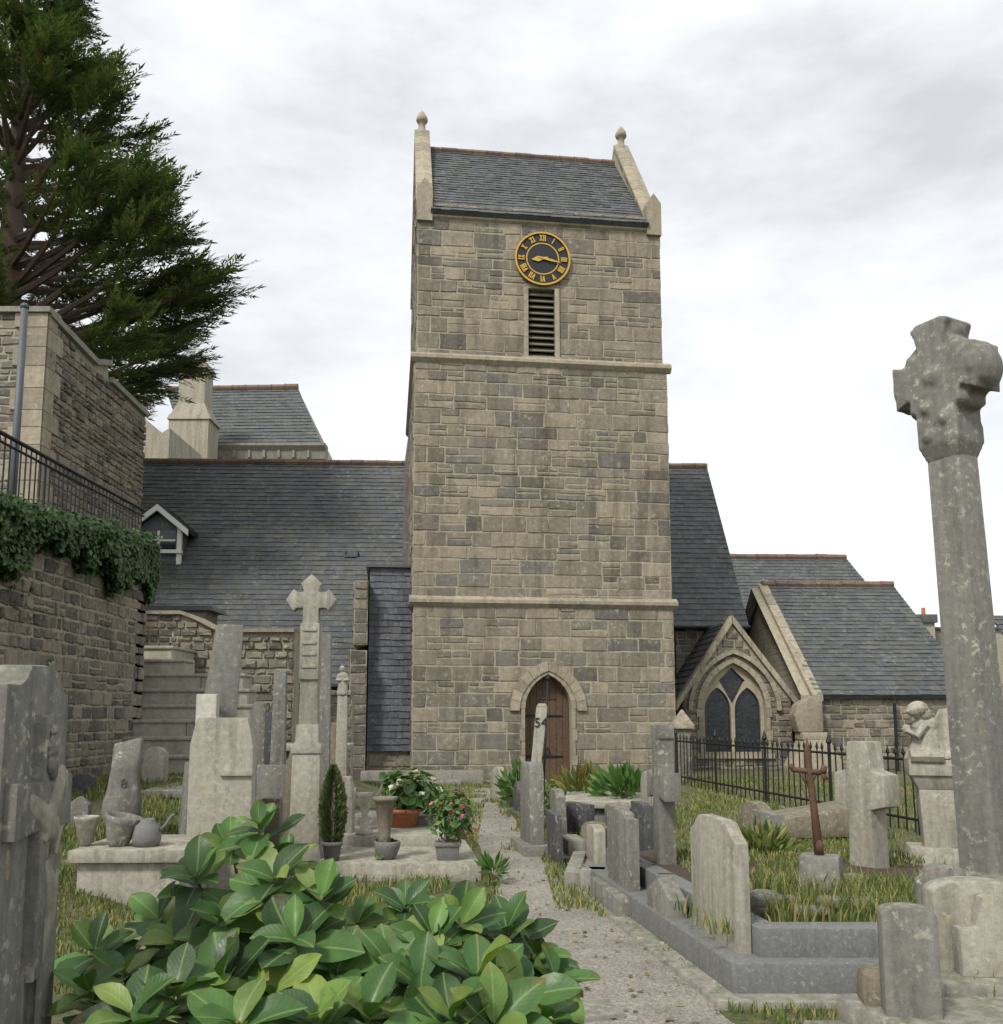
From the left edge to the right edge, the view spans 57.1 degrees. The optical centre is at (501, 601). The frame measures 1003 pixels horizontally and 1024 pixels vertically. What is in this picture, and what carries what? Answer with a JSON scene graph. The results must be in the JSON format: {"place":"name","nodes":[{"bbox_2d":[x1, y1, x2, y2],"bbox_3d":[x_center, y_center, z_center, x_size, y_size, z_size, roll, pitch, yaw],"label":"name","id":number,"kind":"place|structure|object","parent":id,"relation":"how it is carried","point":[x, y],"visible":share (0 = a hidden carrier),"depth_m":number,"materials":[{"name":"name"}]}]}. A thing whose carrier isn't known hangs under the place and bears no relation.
{"place":"outdoors","nodes":[
{"label":"outdoors","id":0,"kind":"place"},
{"bbox_2d":[165,363,332,459],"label":"house","id":1,"kind":"structure","parent":0,"point":[271,421],"depth_m":60.47,"materials":[{"name":"stone"}]},
{"bbox_2d":[0,0,1002,626],"label":"sky","id":2,"kind":"structure","parent":0,"point":[826,176],"materials":[{"name":"white"}]},
{"bbox_2d":[51,769,994,1023],"bbox_3d":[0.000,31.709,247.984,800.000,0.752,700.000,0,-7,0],"label":"ground","id":3,"kind":"structure","parent":0,"point":[743,1018],"depth_m":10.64,"materials":[{"name":"green plant"}]},
{"bbox_2d":[0,665,71,1023],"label":"tall memorial","id":4,"kind":"object","parent":3,"relation":"on","point":[35,789],"visible":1,"depth_m":2.73,"materials":[{"name":"grey stone"}]},
{"bbox_2d":[0,549,146,778],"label":"terrace wall","id":5,"kind":"structure","parent":3,"relation":"on","point":[86,635],"depth_m":13.20,"materials":[{"name":"stone"}]},
{"bbox_2d":[0,430,145,533],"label":"terrace railing","id":6,"kind":"object","parent":5,"relation":"on","point":[48,458],"visible":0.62,"depth_m":12.86,"materials":[{"name":"black metal"}]},
{"bbox_2d":[0,489,162,693],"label":"ivy","id":7,"kind":"object","parent":5,"relation":"attached to","point":[125,561],"visible":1,"depth_m":12.62,"materials":[{"name":"green plant"}]},
{"bbox_2d":[0,306,148,530],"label":"terrace house","id":8,"kind":"structure","parent":3,"relation":"on","point":[83,413],"depth_m":17.68,"materials":[{"name":"stone"}]},
{"bbox_2d":[66,796,91,826],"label":"headstone","id":9,"kind":"object","parent":3,"relation":"on","point":[81,805],"visible":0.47,"depth_m":9.15,"materials":[{"name":"grey stone"}]},
{"bbox_2d":[72,773,95,793],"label":"headstone","id":10,"kind":"object","parent":3,"relation":"on","point":[81,781],"visible":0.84,"depth_m":10.96,"materials":[{"name":"stone"}]},
{"bbox_2d":[101,737,143,826],"bbox_3d":[-3.754,1.829,9.149,0.361,0.959,0.289,2,-7,-16],"label":"carved urn stone","id":11,"kind":"object","parent":3,"relation":"on","point":[123,792],"visible":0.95,"depth_m":9.06,"materials":[{"name":"grey stone"}]},
{"bbox_2d":[0,0,266,427],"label":"cypress tree","id":12,"kind":"object","parent":3,"relation":"on","point":[137,210],"visible":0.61,"depth_m":27.31,"materials":[{"name":"green plant"}]},
{"bbox_2d":[67,834,213,904],"bbox_3d":[-2.990,2.286,7.779,0.930,0.510,1.000,0,-7,-2],"label":"ledger tomb","id":13,"kind":"object","parent":3,"relation":"on","point":[124,873],"visible":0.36,"depth_m":7.34,"materials":[{"name":"stone"}]},
{"bbox_2d":[73,815,99,846],"bbox_3d":[-3.415,1.883,7.577,0.200,0.240,0.197,0,-7,0],"label":"stone vase","id":14,"kind":"object","parent":13,"relation":"on","point":[85,825],"visible":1,"depth_m":7.52,"materials":[{"name":"stone"}]},
{"bbox_2d":[106,811,142,846],"bbox_3d":[-3.104,1.873,7.578,0.293,0.290,0.295,0,-7,0],"label":"stone vase","id":15,"kind":"object","parent":13,"relation":"on","point":[119,828],"visible":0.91,"depth_m":7.49,"materials":[{"name":"grey stone"}]},
{"bbox_2d":[132,814,174,847],"bbox_3d":[-2.860,1.873,7.578,0.338,0.261,0.227,0,-7,0],"label":"watering jug","id":16,"kind":"object","parent":13,"relation":"on","point":[146,833],"visible":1,"depth_m":7.50,"materials":[{"name":"grey metal"}]},
{"bbox_2d":[142,746,168,783],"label":"headstone","id":17,"kind":"object","parent":3,"relation":"on","point":[155,763],"visible":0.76,"depth_m":11.97,"materials":[{"name":"stone"}]},
{"bbox_2d":[141,783,182,799],"bbox_3d":[-3.887,2.343,11.349,0.685,0.148,1.300,0,-7,-3],"label":"ledger tomb","id":18,"kind":"object","parent":3,"relation":"on","point":[177,791],"visible":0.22,"depth_m":10.71,"materials":[{"name":"grey stone"}]},
{"bbox_2d":[144,420,201,458],"bbox_3d":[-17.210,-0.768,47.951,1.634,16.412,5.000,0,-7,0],"label":"outbuilding","id":19,"kind":"structure","parent":3,"relation":"on","point":[169,443],"depth_m":46.38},
{"bbox_2d":[111,646,256,773],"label":"stone steps","id":20,"kind":"structure","parent":3,"relation":"on","point":[174,684],"depth_m":15.75,"materials":[{"name":"grey stone"}]},
{"bbox_2d":[178,624,243,833],"bbox_3d":[-2.935,1.482,9.389,0.598,2.504,0.598,3,-8,-24],"label":"broken obelisk","id":21,"kind":"object","parent":3,"relation":"on","point":[223,678],"visible":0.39,"depth_m":9.38,"materials":[{"name":"grey stone"}]},
{"bbox_2d":[186,718,256,890],"bbox_3d":[-2.512,1.864,8.270,0.573,1.640,0.200,0,-7,-3],"label":"headstone","id":22,"kind":"object","parent":3,"relation":"on","point":[222,772],"visible":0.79,"depth_m":8.24,"materials":[{"name":"stone"}]},
{"bbox_2d":[195,694,219,724],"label":"shoulder block","id":23,"kind":"structure","parent":22,"relation":"on","point":[207,705],"depth_m":9.07,"materials":[{"name":"stone"}]},
{"bbox_2d":[145,610,299,742],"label":"rubble wall","id":24,"kind":"structure","parent":3,"relation":"on","point":[267,653],"depth_m":18.20,"materials":[{"name":"stone"}]},
{"bbox_2d":[146,606,227,624],"bbox_3d":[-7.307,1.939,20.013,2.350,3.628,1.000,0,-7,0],"label":"coping","id":25,"kind":"object","parent":24,"relation":"on","point":[210,613],"visible":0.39,"depth_m":19.79,"materials":[{"name":"stone"}]},
{"bbox_2d":[252,701,266,796],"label":"headstone","id":26,"kind":"object","parent":3,"relation":"on","point":[259,712],"visible":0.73,"depth_m":12.71,"materials":[{"name":"grey stone"}]},
{"bbox_2d":[265,712,271,764],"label":"headstone","id":27,"kind":"object","parent":3,"relation":"on","point":[268,735],"visible":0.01,"depth_m":13.28,"materials":[{"name":"stone"}]},
{"bbox_2d":[256,765,285,821],"bbox_3d":[-2.878,2.519,11.781,0.480,0.855,0.150,-1,-7,5],"label":"headstone","id":28,"kind":"object","parent":3,"relation":"on","point":[271,780],"visible":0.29,"depth_m":11.74,"materials":[{"name":"grey stone"}]},
{"bbox_2d":[261,797,282,849],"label":"headstone","id":29,"kind":"object","parent":3,"relation":"on","point":[276,822],"visible":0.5,"depth_m":9.92,"materials":[{"name":"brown stone"}]},
{"bbox_2d":[270,672,286,764],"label":"thin pillar","id":30,"kind":"structure","parent":3,"relation":"on","point":[278,735],"depth_m":12.33,"materials":[{"name":"grey stone"}]},
{"bbox_2d":[284,742,293,834],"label":"headstone","id":31,"kind":"object","parent":3,"relation":"on","point":[288,786],"visible":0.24,"depth_m":11.33,"materials":[{"name":"grey stone"}]},
{"bbox_2d":[45,799,600,1023],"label":"magnolia shrub","id":32,"kind":"object","parent":3,"relation":"on","point":[263,940],"visible":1,"depth_m":3.01,"materials":[{"name":"green plant"}]},
{"bbox_2d":[320,635,331,836],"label":"stepped pillar","id":33,"kind":"structure","parent":3,"relation":"on","point":[325,697],"depth_m":11.38,"materials":[{"name":"grey stone"}]},
{"bbox_2d":[298,690,354,777],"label":"wall","id":34,"kind":"structure","parent":3,"relation":"on","point":[350,724],"depth_m":19.35,"materials":[{"name":"stone"}]},
{"bbox_2d":[330,722,336,815],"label":"headstone","id":35,"kind":"object","parent":3,"relation":"on","point":[333,743],"visible":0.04,"depth_m":12.78,"materials":[{"name":"grey stone"}]},
{"bbox_2d":[331,665,348,834],"bbox_3d":[-2.093,2.007,12.045,0.230,2.351,0.230,1,-7,-5],"label":"figure column","id":36,"kind":"object","parent":3,"relation":"on","point":[342,678],"visible":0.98,"depth_m":12.04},
{"bbox_2d":[286,810,480,881],"bbox_3d":[-1.196,2.736,10.505,1.996,0.430,3.080,0,-7,0],"label":"kerbed grave","id":37,"kind":"object","parent":3,"relation":"on","point":[416,855],"visible":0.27,"depth_m":9.39,"materials":[{"name":"stone"}]},
{"bbox_2d":[286,575,337,860],"bbox_3d":[-2.018,1.181,9.678,0.525,2.954,0.336,0,-7,-2],"label":"latin cross","id":38,"kind":"object","parent":37,"relation":"on","point":[311,600],"visible":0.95,"depth_m":9.60,"materials":[{"name":"stone"}]},
{"bbox_2d":[321,841,342,860],"bbox_3d":[-1.704,2.503,9.264,0.216,0.190,0.213,0,-7,0],"label":"flower pot","id":39,"kind":"object","parent":37,"relation":"on","point":[331,849],"visible":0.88,"depth_m":9.19,"materials":[{"name":"stone"}]},
{"bbox_2d":[317,764,348,841],"bbox_3d":[-1.702,2.057,9.314,0.325,0.847,0.328,0,-7,0],"label":"potted conifer","id":40,"kind":"object","parent":39,"relation":"on","point":[338,816],"visible":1,"depth_m":9.26,"materials":[{"name":"green plant"}]},
{"bbox_2d":[342,776,354,832],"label":"headstone","id":41,"kind":"object","parent":37,"relation":"on","point":[350,803],"visible":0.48,"depth_m":10.53,"materials":[{"name":"stone"}]},
{"bbox_2d":[354,782,382,834],"bbox_3d":[-1.510,2.325,10.409,0.304,0.582,0.196,4,-8,-27],"label":"stem urn","id":42,"kind":"object","parent":37,"relation":"on","point":[364,799],"visible":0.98,"depth_m":10.34,"materials":[{"name":"stone"}]},
{"bbox_2d":[374,839,400,859],"bbox_3d":[-1.161,2.520,9.363,0.270,0.180,0.266,0,-7,0],"label":"round bowl","id":43,"kind":"object","parent":37,"relation":"on","point":[388,850],"visible":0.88,"depth_m":9.27,"materials":[{"name":"grey stone"}]},
{"bbox_2d":[372,796,397,858],"bbox_3d":[-1.191,2.299,9.390,0.260,0.618,0.253,0,-7,0],"label":"stone vase","id":44,"kind":"object","parent":43,"relation":"in","point":[384,808],"visible":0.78,"depth_m":9.33,"materials":[{"name":"grey stone"}]},
{"bbox_2d":[391,807,421,827],"bbox_3d":[-1.181,2.588,11.067,0.454,0.220,0.447,0,-7,0],"label":"flower pot","id":45,"kind":"object","parent":37,"relation":"on","point":[403,819],"visible":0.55,"depth_m":10.91,"materials":[{"name":"ceramic"}]},
{"bbox_2d":[379,766,448,814],"bbox_3d":[-1.063,2.297,11.121,0.865,0.646,0.686,0,-7,0],"label":"broad leaf plant","id":46,"kind":"object","parent":45,"relation":"in","point":[410,792],"visible":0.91,"depth_m":10.96,"materials":[{"name":"green plant"}]},
{"bbox_2d":[434,840,461,860],"bbox_3d":[-0.545,2.522,9.362,0.270,0.175,0.270,0,-7,0],"label":"flower pot","id":47,"kind":"object","parent":37,"relation":"on","point":[447,851],"visible":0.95,"depth_m":9.25,"materials":[{"name":"stone"}]},
{"bbox_2d":[425,786,477,842],"bbox_3d":[-0.513,2.200,9.395,0.551,0.624,0.476,0,-7,0],"label":"flowering plant","id":48,"kind":"object","parent":47,"relation":"in","point":[454,815],"visible":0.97,"depth_m":9.30,"materials":[{"name":"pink plant"}]},
{"bbox_2d":[359,770,482,785],"bbox_3d":[-2.197,4.146,21.454,3.550,0.400,1.000,1,-7,-7],"label":"plinth course","id":49,"kind":"object","parent":3,"relation":"on","point":[458,777],"visible":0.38,"depth_m":21.45,"materials":[{"name":"stone"}]},
{"bbox_2d":[490,767,505,800],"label":"headstone","id":50,"kind":"object","parent":3,"relation":"on","point":[496,771],"visible":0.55,"depth_m":17.19,"materials":[{"name":"stone"}]},
{"bbox_2d":[508,781,519,816],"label":"headstone","id":51,"kind":"object","parent":3,"relation":"on","point":[516,798],"visible":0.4,"depth_m":14.84,"materials":[{"name":"stone"}]},
{"bbox_2d":[492,758,545,808],"bbox_3d":[0.329,3.162,15.938,1.001,0.943,0.922,0,-7,0],"label":"leafy clump","id":52,"kind":"object","parent":3,"relation":"on","point":[504,786],"visible":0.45,"depth_m":15.83,"materials":[{"name":"green plant"}]},
{"bbox_2d":[511,761,547,856],"bbox_3d":[0.360,2.470,10.930,0.360,1.120,0.850,1,-7,-10],"label":"headstone","id":53,"kind":"object","parent":3,"relation":"on","point":[530,841],"visible":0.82,"depth_m":10.68,"materials":[{"name":"grey stone"}]},
{"bbox_2d":[531,703,546,762],"bbox_3d":[0.485,2.371,13.004,0.338,1.864,0.200,-1,-7,6],"label":"grave marker","id":54,"kind":"object","parent":3,"relation":"on","point":[539,729],"visible":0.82,"depth_m":13.03,"materials":[{"name":"grey stone"}]},
{"bbox_2d":[140,111,946,781],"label":"church","id":55,"kind":"structure","parent":3,"relation":"on","point":[510,533],"depth_m":24.09,"materials":[{"name":"stone"}]},
{"bbox_2d":[525,675,568,778],"bbox_3d":[1.118,3.114,22.971,1.176,2.578,0.133,1,-7,-7],"label":"door","id":56,"kind":"structure","parent":55,"relation":"in","point":[557,740],"depth_m":22.97,"materials":[{"name":"brown wood"}]},
{"bbox_2d":[537,676,556,793],"bbox_3d":[0.665,2.212,13.380,0.282,2.272,0.060,0,-7,0],"label":"iron rod cross","id":57,"kind":"object","parent":3,"relation":"on","point":[547,680],"visible":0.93,"depth_m":13.41,"materials":[{"name":"metal"}]},
{"bbox_2d":[546,809,563,866],"bbox_3d":[0.584,2.621,10.104,0.101,0.622,0.620,1,-7,-7],"label":"thin tablet","id":58,"kind":"object","parent":3,"relation":"on","point":[554,834],"visible":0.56,"depth_m":9.90,"materials":[{"name":"stone"}]},
{"bbox_2d":[546,788,569,834],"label":"headstone","id":59,"kind":"object","parent":3,"relation":"on","point":[557,797],"visible":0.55,"depth_m":11.83,"materials":[{"name":"grey stone"}]},
{"bbox_2d":[544,783,583,813],"bbox_3d":[0.945,3.076,14.343,0.909,0.626,0.777,0,-7,0],"label":"round bush","id":60,"kind":"object","parent":3,"relation":"on","point":[547,801],"visible":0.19,"depth_m":14.20,"materials":[{"name":"green plant"}]},
{"bbox_2d":[562,834,585,861],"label":"headstone","id":61,"kind":"object","parent":3,"relation":"on","point":[573,842],"visible":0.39,"depth_m":10.11,"materials":[{"name":"stone"}]},
{"bbox_2d":[545,759,606,795],"bbox_3d":[1.274,2.923,14.350,1.117,1.012,1.124,3,-8,-23],"label":"fern clump","id":62,"kind":"object","parent":3,"relation":"on","point":[584,771],"visible":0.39,"depth_m":14.25,"materials":[{"name":"green plant"}]},
{"bbox_2d":[566,801,594,835],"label":"headstone","id":63,"kind":"object","parent":3,"relation":"on","point":[579,814],"visible":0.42,"depth_m":12.16,"materials":[{"name":"stone"}]},
{"bbox_2d":[564,851,604,887],"bbox_3d":[1.215,2.659,9.146,1.100,0.250,1.580,-1,-7,8],"label":"kerbed tomb","id":64,"kind":"object","parent":3,"relation":"on","point":[575,870],"visible":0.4,"depth_m":8.62,"materials":[{"name":"stone"}]},
{"bbox_2d":[586,824,605,863],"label":"headstone","id":65,"kind":"object","parent":64,"relation":"on","point":[595,845],"visible":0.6,"depth_m":9.48,"materials":[{"name":"stone"}]},
{"bbox_2d":[581,821,606,847],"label":"headstone","id":66,"kind":"object","parent":3,"relation":"on","point":[583,831],"visible":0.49,"depth_m":10.95,"materials":[{"name":"brown stone"}]},
{"bbox_2d":[582,999,624,1021],"bbox_3d":[0.420,2.213,4.936,0.420,0.070,0.260,2,-7,-14],"label":"bed edging","id":67,"kind":"object","parent":3,"relation":"on","point":[601,1009],"visible":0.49,"depth_m":4.89,"materials":[{"name":"stone"}]},
{"bbox_2d":[565,791,643,822],"bbox_3d":[1.503,3.052,13.327,1.160,0.490,1.760,-1,-7,6],"label":"box tomb","id":68,"kind":"object","parent":3,"relation":"on","point":[598,802],"visible":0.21,"depth_m":12.61,"materials":[{"name":"grey stone"}]},
{"bbox_2d":[584,759,646,798],"bbox_3d":[1.744,2.664,13.209,1.184,0.832,1.129,0,-7,0],"label":"strap leaved plant","id":69,"kind":"object","parent":3,"relation":"on","point":[612,779],"visible":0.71,"depth_m":13.04,"materials":[{"name":"green plant"}]},
{"bbox_2d":[605,803,629,824],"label":"headstone","id":70,"kind":"object","parent":3,"relation":"on","point":[609,806],"visible":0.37,"depth_m":12.25,"materials":[{"name":"grey stone"}]},
{"bbox_2d":[631,800,653,851],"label":"headstone","id":71,"kind":"object","parent":3,"relation":"on","point":[642,811],"visible":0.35,"depth_m":10.39,"materials":[{"name":"stone"}]},
{"bbox_2d":[640,771,652,804],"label":"headstone","id":72,"kind":"object","parent":3,"relation":"on","point":[644,796],"visible":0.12,"depth_m":12.42,"materials":[{"name":"stone"}]},
{"bbox_2d":[671,710,694,782],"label":"stone pier","id":73,"kind":"structure","parent":3,"relation":"on","point":[682,723],"depth_m":20.30,"materials":[{"name":"grey stone"}]},
{"bbox_2d":[570,847,923,1010],"bbox_3d":[2.408,2.299,6.921,3.579,0.423,3.700,0,-7,0],"label":"grave plot","id":74,"kind":"object","parent":3,"relation":"on","point":[817,964],"visible":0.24,"depth_m":5.37,"materials":[{"name":"grey stone"}]},
{"bbox_2d":[590,808,639,916],"bbox_3d":[1.020,2.195,7.740,0.360,0.890,0.950,1,-7,-7],"label":"headstone","id":75,"kind":"object","parent":74,"relation":"on","point":[623,847],"visible":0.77,"depth_m":7.54,"materials":[{"name":"grey stone"}]},
{"bbox_2d":[647,724,680,864],"bbox_3d":[1.400,1.846,7.934,0.397,1.570,0.520,1,-7,-7],"label":"stone cross","id":76,"kind":"object","parent":74,"relation":"on","point":[663,784],"visible":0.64,"depth_m":7.86,"materials":[{"name":"grey stone"}]},
{"bbox_2d":[647,877,686,918],"bbox_3d":[1.185,2.245,6.626,0.130,0.518,0.520,1,-7,-9],"label":"pointed stone","id":77,"kind":"object","parent":74,"relation":"on","point":[661,896],"visible":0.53,"depth_m":6.52,"materials":[{"name":"grey stone"}]},
{"bbox_2d":[690,814,751,953],"bbox_3d":[1.388,1.797,5.895,0.085,0.830,0.840,1,-7,-7],"label":"headstone","id":78,"kind":"object","parent":74,"relation":"on","point":[720,867],"visible":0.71,"depth_m":5.72,"materials":[{"name":"stone"}]},
{"bbox_2d":[750,889,778,909],"bbox_3d":[1.789,2.048,6.297,0.200,0.150,0.120,-4,-8,30],"label":"footstone","id":79,"kind":"object","parent":74,"relation":"on","point":[757,892],"visible":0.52,"depth_m":6.28,"materials":[{"name":"grey stone"}]},
{"bbox_2d":[750,895,803,907],"bbox_3d":[1.805,1.961,6.043,0.323,0.060,0.120,0,-7,-4],"label":"kerb fragment","id":80,"kind":"object","parent":74,"relation":"on","point":[757,901],"visible":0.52,"depth_m":5.99,"materials":[{"name":"grey stone"}]},
{"bbox_2d":[793,904,827,915],"bbox_3d":[1.943,1.934,5.785,0.213,0.050,0.100,-2,-7,14],"label":"kerb fragment","id":81,"kind":"object","parent":74,"relation":"on","point":[815,909],"visible":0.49,"depth_m":5.75,"materials":[{"name":"grey stone"}]},
{"bbox_2d":[788,738,842,894],"bbox_3d":[2.251,1.560,6.620,0.349,1.157,0.258,-3,-8,25],"label":"iron cross","id":82,"kind":"object","parent":74,"relation":"on","point":[818,862],"visible":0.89,"depth_m":6.55,"materials":[{"name":"brown metal"}]},
{"bbox_2d":[817,896,889,907],"bbox_3d":[2.310,1.957,6.010,0.493,0.060,0.130,0,-7,2],"label":"kerb fragment","id":83,"kind":"object","parent":74,"relation":"on","point":[836,901],"visible":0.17,"depth_m":5.96,"materials":[{"name":"grey stone"}]},
{"bbox_2d":[914,863,966,904],"bbox_3d":[2.704,1.967,5.602,0.330,0.720,0.120,-2,-7,14],"label":"headstone","id":84,"kind":"object","parent":74,"relation":"on","point":[929,872],"visible":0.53,"depth_m":5.60,"materials":[{"name":"grey stone"}]},
{"bbox_2d":[738,801,771,830],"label":"headstone","id":85,"kind":"object","parent":3,"relation":"on","point":[745,813],"visible":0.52,"depth_m":10.41,"materials":[{"name":"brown stone"}]},
{"bbox_2d":[752,809,784,847],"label":"headstone","id":86,"kind":"object","parent":3,"relation":"on","point":[773,817],"visible":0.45,"depth_m":9.10,"materials":[{"name":"grey stone"}]},
{"bbox_2d":[738,814,808,856],"bbox_3d":[2.398,2.232,8.507,0.794,0.556,0.736,0,-7,0],"label":"plant","id":87,"kind":"object","parent":3,"relation":"on","point":[762,836],"depth_m":8.39,"materials":[{"name":"green plant"}]},
{"bbox_2d":[674,727,920,834],"bbox_3d":[4.475,2.905,15.622,0.200,1.440,8.497,1,-7,-10],"label":"grave railing","id":88,"kind":"object","parent":3,"relation":"on","point":[765,766],"visible":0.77,"depth_m":15.61,"materials":[{"name":"black metal"}]},
{"bbox_2d":[772,801,888,838],"bbox_3d":[3.825,2.653,11.268,1.588,0.380,0.700,1,-7,-10],"label":"fallen slab","id":89,"kind":"object","parent":3,"relation":"on","point":[834,817],"depth_m":10.94,"materials":[{"name":"grey stone"}]},
{"bbox_2d":[834,741,899,868],"bbox_3d":[3.071,1.796,7.739,0.400,1.240,0.620,4,-8,-28],"label":"cross headstone","id":90,"kind":"object","parent":3,"relation":"on","point":[866,785],"visible":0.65,"depth_m":7.66,"materials":[{"name":"stone"}]},
{"bbox_2d":[803,997,1002,1023],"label":"stepped base","id":91,"kind":"object","parent":3,"relation":"on","point":[956,1010],"visible":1,"depth_m":4.57,"materials":[{"name":"stone"}]},
{"bbox_2d":[856,963,880,1005],"bbox_3d":[1.937,1.952,4.695,0.220,0.170,0.180,-1,-7,10],"label":"rounded stump","id":92,"kind":"object","parent":91,"relation":"on","point":[868,984],"visible":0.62,"depth_m":4.63,"materials":[{"name":"brown stone"}]},
{"bbox_2d":[876,902,942,1019],"bbox_3d":[2.005,1.816,4.532,0.255,0.630,0.170,-2,-7,14],"label":"headstone","id":93,"kind":"object","parent":3,"relation":"on","point":[909,963],"visible":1,"depth_m":4.46,"materials":[{"name":"grey stone"}]},
{"bbox_2d":[904,758,959,866],"bbox_3d":[4.450,2.175,9.405,0.618,1.134,0.547,-2,-7,18],"label":"statue pedestal","id":94,"kind":"object","parent":3,"relation":"on","point":[933,783],"visible":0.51,"depth_m":9.26,"materials":[{"name":"stone"}]},
{"bbox_2d":[902,701,950,762],"bbox_3d":[4.412,1.342,9.490,0.545,0.643,0.529,-2,-7,18],"label":"angel statue","id":95,"kind":"object","parent":94,"relation":"on","point":[929,742],"visible":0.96,"depth_m":9.37,"materials":[{"name":"stone"}]},
{"bbox_2d":[916,608,1002,682],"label":"distant house","id":96,"kind":"structure","parent":3,"relation":"on","point":[928,621],"depth_m":62.94,"materials":[{"name":"stone"}]},
{"bbox_2d":[922,876,1002,996],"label":"carved headstone","id":97,"kind":"object","parent":3,"relation":"on","point":[967,911],"visible":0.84,"depth_m":5.08,"materials":[{"name":"stone"}]},
{"bbox_2d":[892,316,1002,880],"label":"pillar cross","id":98,"kind":"object","parent":97,"relation":"on","point":[947,378],"visible":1,"depth_m":6.12,"materials":[{"name":"grey stone"}]},
{"bbox_2d":[994,615,1002,696],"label":"distant roof","id":99,"kind":"structure","parent":3,"relation":"on","point":[998,619],"depth_m":51.65,"materials":[{"name":"stone"}]},
{"bbox_2d":[440,785,734,1023],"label":"path","id":100,"kind":"structure","parent":0,"point":[651,1003],"depth_m":6.27,"materials":[{"name":"beige gravel"}]},
{"bbox_2d":[474,850,511,883],"bbox_3d":[-0.077,2.554,8.859,0.390,0.371,0.461,0,-7,0],"label":"path weed","id":101,"kind":"object","parent":100,"relation":"on","point":[486,861],"visible":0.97,"depth_m":8.83,"materials":[{"name":"green plant"}]},
{"bbox_2d":[468,806,806,1023],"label":"fallen leaves","id":102,"kind":"object","parent":100,"relation":"on","point":[647,973],"visible":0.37,"depth_m":6.31,"materials":[{"name":"brown plant"}]},
{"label":"terrace ground","id":103,"kind":"structure","parent":0,"visible":0},
{"bbox_2d":[8,303,28,501],"bbox_3d":[-7.050,-2.409,13.393,0.120,4.046,0.120,0,-7,0],"label":"metal pole","id":104,"kind":"object","parent":103,"relation":"on","point":[18,403],"visible":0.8,"depth_m":13.44,"materials":[{"name":"grey metal"}]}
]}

